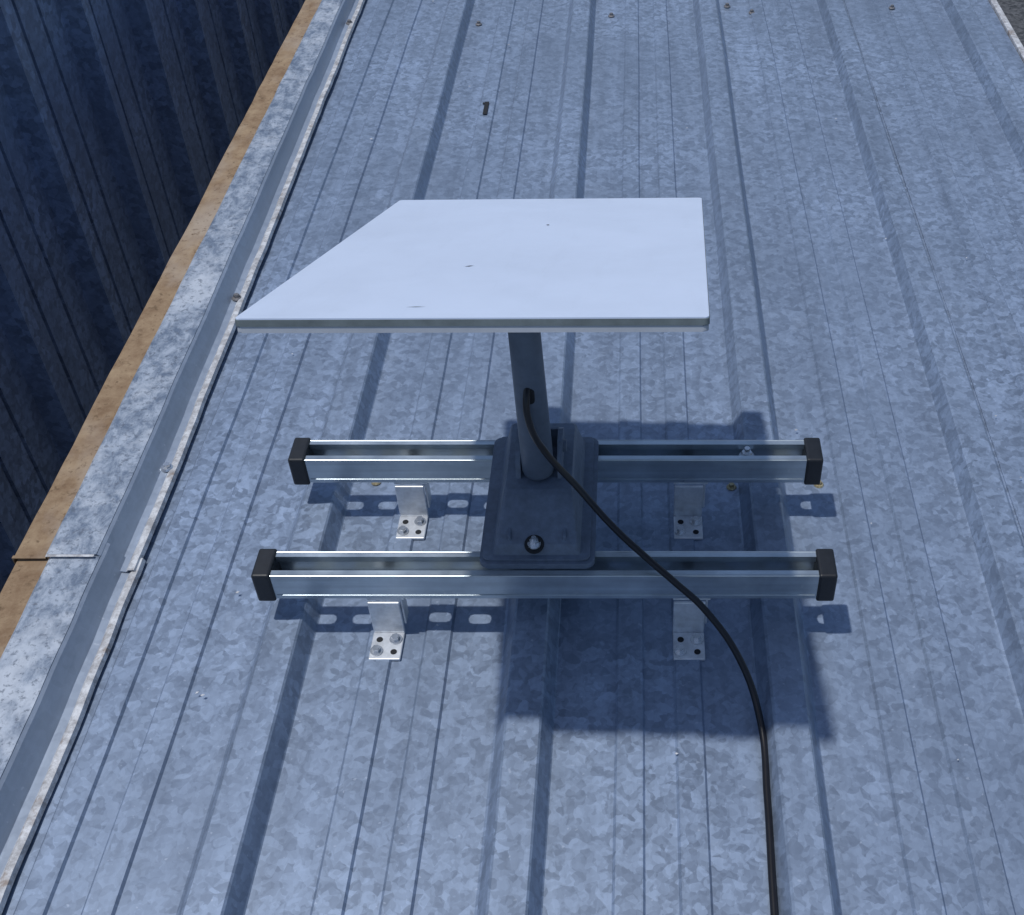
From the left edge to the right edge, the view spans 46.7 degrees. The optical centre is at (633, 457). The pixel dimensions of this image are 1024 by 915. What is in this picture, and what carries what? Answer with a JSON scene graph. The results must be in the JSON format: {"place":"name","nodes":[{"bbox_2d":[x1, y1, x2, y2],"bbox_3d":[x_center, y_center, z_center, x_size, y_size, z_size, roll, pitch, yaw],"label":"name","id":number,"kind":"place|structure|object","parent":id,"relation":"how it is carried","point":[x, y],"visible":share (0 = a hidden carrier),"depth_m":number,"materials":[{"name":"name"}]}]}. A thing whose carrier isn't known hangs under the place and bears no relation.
{"place":"outdoors","nodes":[
{"label":"outdoors","id":0,"kind":"place"},
{"bbox_2d":[195,44,1021,759],"bbox_3d":[0.146,-0.293,2.019,1.421,0.001,2.502,0,43,0],"label":"roof debris","id":1,"kind":"object","parent":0,"point":[437,624],"visible":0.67,"depth_m":1.51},
{"bbox_2d":[997,0,1023,46],"bbox_3d":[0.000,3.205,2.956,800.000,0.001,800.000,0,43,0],"label":"ground","id":2,"kind":"structure","parent":0,"point":[1013,10],"depth_m":10.88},
{"bbox_2d":[0,0,304,592],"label":"ribbed wall","id":3,"kind":"structure","parent":2,"relation":"on","point":[121,121],"depth_m":2.91,"materials":[{"name":"blue metal"}]},
{"bbox_2d":[4,18,334,770],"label":"walls","id":4,"kind":"structure","parent":2,"relation":"on","point":[165,401],"depth_m":1.80,"materials":[{"name":"metal"}]},
{"bbox_2d":[0,557,49,657],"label":"rusted edge","id":5,"kind":"object","parent":4,"relation":"attached to","point":[20,584],"visible":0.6,"depth_m":1.47,"materials":[{"name":"brown metal"}]},
{"bbox_2d":[12,556,46,558],"bbox_3d":[-0.776,0.128,1.511,0.044,0.002,0.005,0,43,0],"label":"flashing joint","id":6,"kind":"object","parent":5,"relation":"on","point":[28,557],"visible":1,"depth_m":1.51,"materials":[{"name":"brown metal"}]},
{"bbox_2d":[13,0,321,563],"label":"rusted edge","id":7,"kind":"object","parent":4,"relation":"attached to","point":[51,512],"visible":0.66,"depth_m":1.89,"materials":[{"name":"brown metal"}]},
{"bbox_2d":[2,0,1023,914],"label":"roof sheet","id":8,"kind":"object","parent":4,"relation":"on","point":[470,756],"visible":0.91,"depth_m":1.58,"materials":[{"name":"silver metal"}]},
{"bbox_2d":[0,543,129,877],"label":"flashing slope","id":9,"kind":"structure","parent":8,"relation":"on","point":[30,761],"depth_m":1.37,"materials":[{"name":"grey metal"}]},
{"bbox_2d":[0,550,99,778],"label":"flashing top","id":10,"kind":"object","parent":9,"relation":"on","point":[29,654],"visible":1,"depth_m":1.41,"materials":[{"name":"silver metal"}]},
{"bbox_2d":[45,554,93,556],"bbox_3d":[-0.723,0.126,1.508,0.062,0.001,0.004,0,43,0],"label":"flashing joint","id":11,"kind":"object","parent":10,"relation":"on","point":[69,555],"visible":1,"depth_m":1.51,"materials":[{"name":"silver metal"}]},
{"bbox_2d":[0,558,145,914],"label":"flashing hem","id":12,"kind":"object","parent":8,"relation":"on","point":[19,850],"visible":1,"depth_m":1.34,"materials":[{"name":"silver metal"}]},
{"bbox_2d":[97,0,358,571],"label":"flashing slope","id":13,"kind":"structure","parent":8,"relation":"on","point":[130,519],"depth_m":1.90,"materials":[{"name":"grey metal"}]},
{"bbox_2d":[161,462,172,471],"bbox_3d":[-0.664,0.012,1.673,0.018,0.008,0.018,0,43,0],"label":"roof screw","id":14,"kind":"object","parent":13,"relation":"on","point":[167,466],"visible":1,"depth_m":1.67,"materials":[{"name":"metal"}]},
{"bbox_2d":[46,0,342,554],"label":"flashing top","id":15,"kind":"object","parent":13,"relation":"on","point":[88,518],"visible":1,"depth_m":1.86,"materials":[{"name":"silver metal"}]},
{"bbox_2d":[232,293,240,300],"bbox_3d":[-0.669,-0.272,1.981,0.018,0.009,0.018,0,43,0],"label":"roof screw","id":16,"kind":"object","parent":13,"relation":"on","point":[236,297],"visible":1,"depth_m":1.98,"materials":[{"name":"silver metal"}]},
{"bbox_2d":[126,0,364,571],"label":"flashing hem","id":17,"kind":"object","parent":8,"relation":"on","point":[160,502],"visible":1,"depth_m":1.92,"materials":[{"name":"silver metal"}]},
{"bbox_2d":[483,102,488,113],"bbox_3d":[-0.318,-0.746,2.509,0.014,0.001,0.058,0,43,0],"label":"painted mark","id":18,"kind":"object","parent":8,"relation":"on","point":[486,105],"visible":1,"depth_m":2.51,"materials":[{"name":"black paint"}]},
{"bbox_2d":[251,549,837,660],"bbox_3d":[-0.106,0.179,1.435,0.699,0.108,0.089,0,43,0],"label":"mounting rail","id":19,"kind":"object","parent":8,"relation":"on","point":[402,576],"visible":0.96,"depth_m":1.42,"materials":[{"name":"metal"}]},
{"bbox_2d":[235,198,709,568],"bbox_3d":[-0.120,-0.120,1.317,0.413,0.498,0.572,0,43,0],"label":"satellite antenna","id":20,"kind":"object","parent":19,"relation":"on","point":[524,273],"visible":0.99,"depth_m":1.19,"materials":[{"name":"metal"}]},
{"bbox_2d":[288,438,823,539],"bbox_3d":[-0.103,0.042,1.585,0.706,0.108,0.089,0,43,0],"label":"mounting rail","id":21,"kind":"object","parent":8,"relation":"on","point":[427,462],"visible":0.91,"depth_m":1.57,"materials":[{"name":"metal"}]},
{"bbox_2d":[523,388,777,914],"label":"antenna cable","id":22,"kind":"object","parent":8,"relation":"on","point":[629,542],"visible":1,"depth_m":1.37,"materials":[{"name":"black rubber"}]},
{"bbox_2d":[726,483,735,489],"bbox_3d":[0.138,0.039,1.662,0.014,0.007,0.014,0,43,0],"label":"roof screw","id":23,"kind":"object","parent":8,"relation":"on","point":[730,486],"visible":0.92,"depth_m":1.66,"materials":[{"name":"silver metal"}]},
{"bbox_2d":[814,481,823,487],"bbox_3d":[0.262,0.036,1.666,0.014,0.007,0.014,0,43,0],"label":"roof screw","id":24,"kind":"object","parent":8,"relation":"on","point":[821,485],"visible":0.51,"depth_m":1.66,"materials":[{"name":"metal"}]},
{"bbox_2d":[844,0,1023,537],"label":"sheet lap","id":25,"kind":"object","parent":8,"relation":"on","point":[943,297],"visible":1,"depth_m":1.99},
{"bbox_2d":[988,0,1023,62],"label":"edge trim","id":26,"kind":"structure","parent":8,"relation":"attached to","point":[1008,28],"depth_m":2.82,"materials":[{"name":"silver metal"}]}
]}

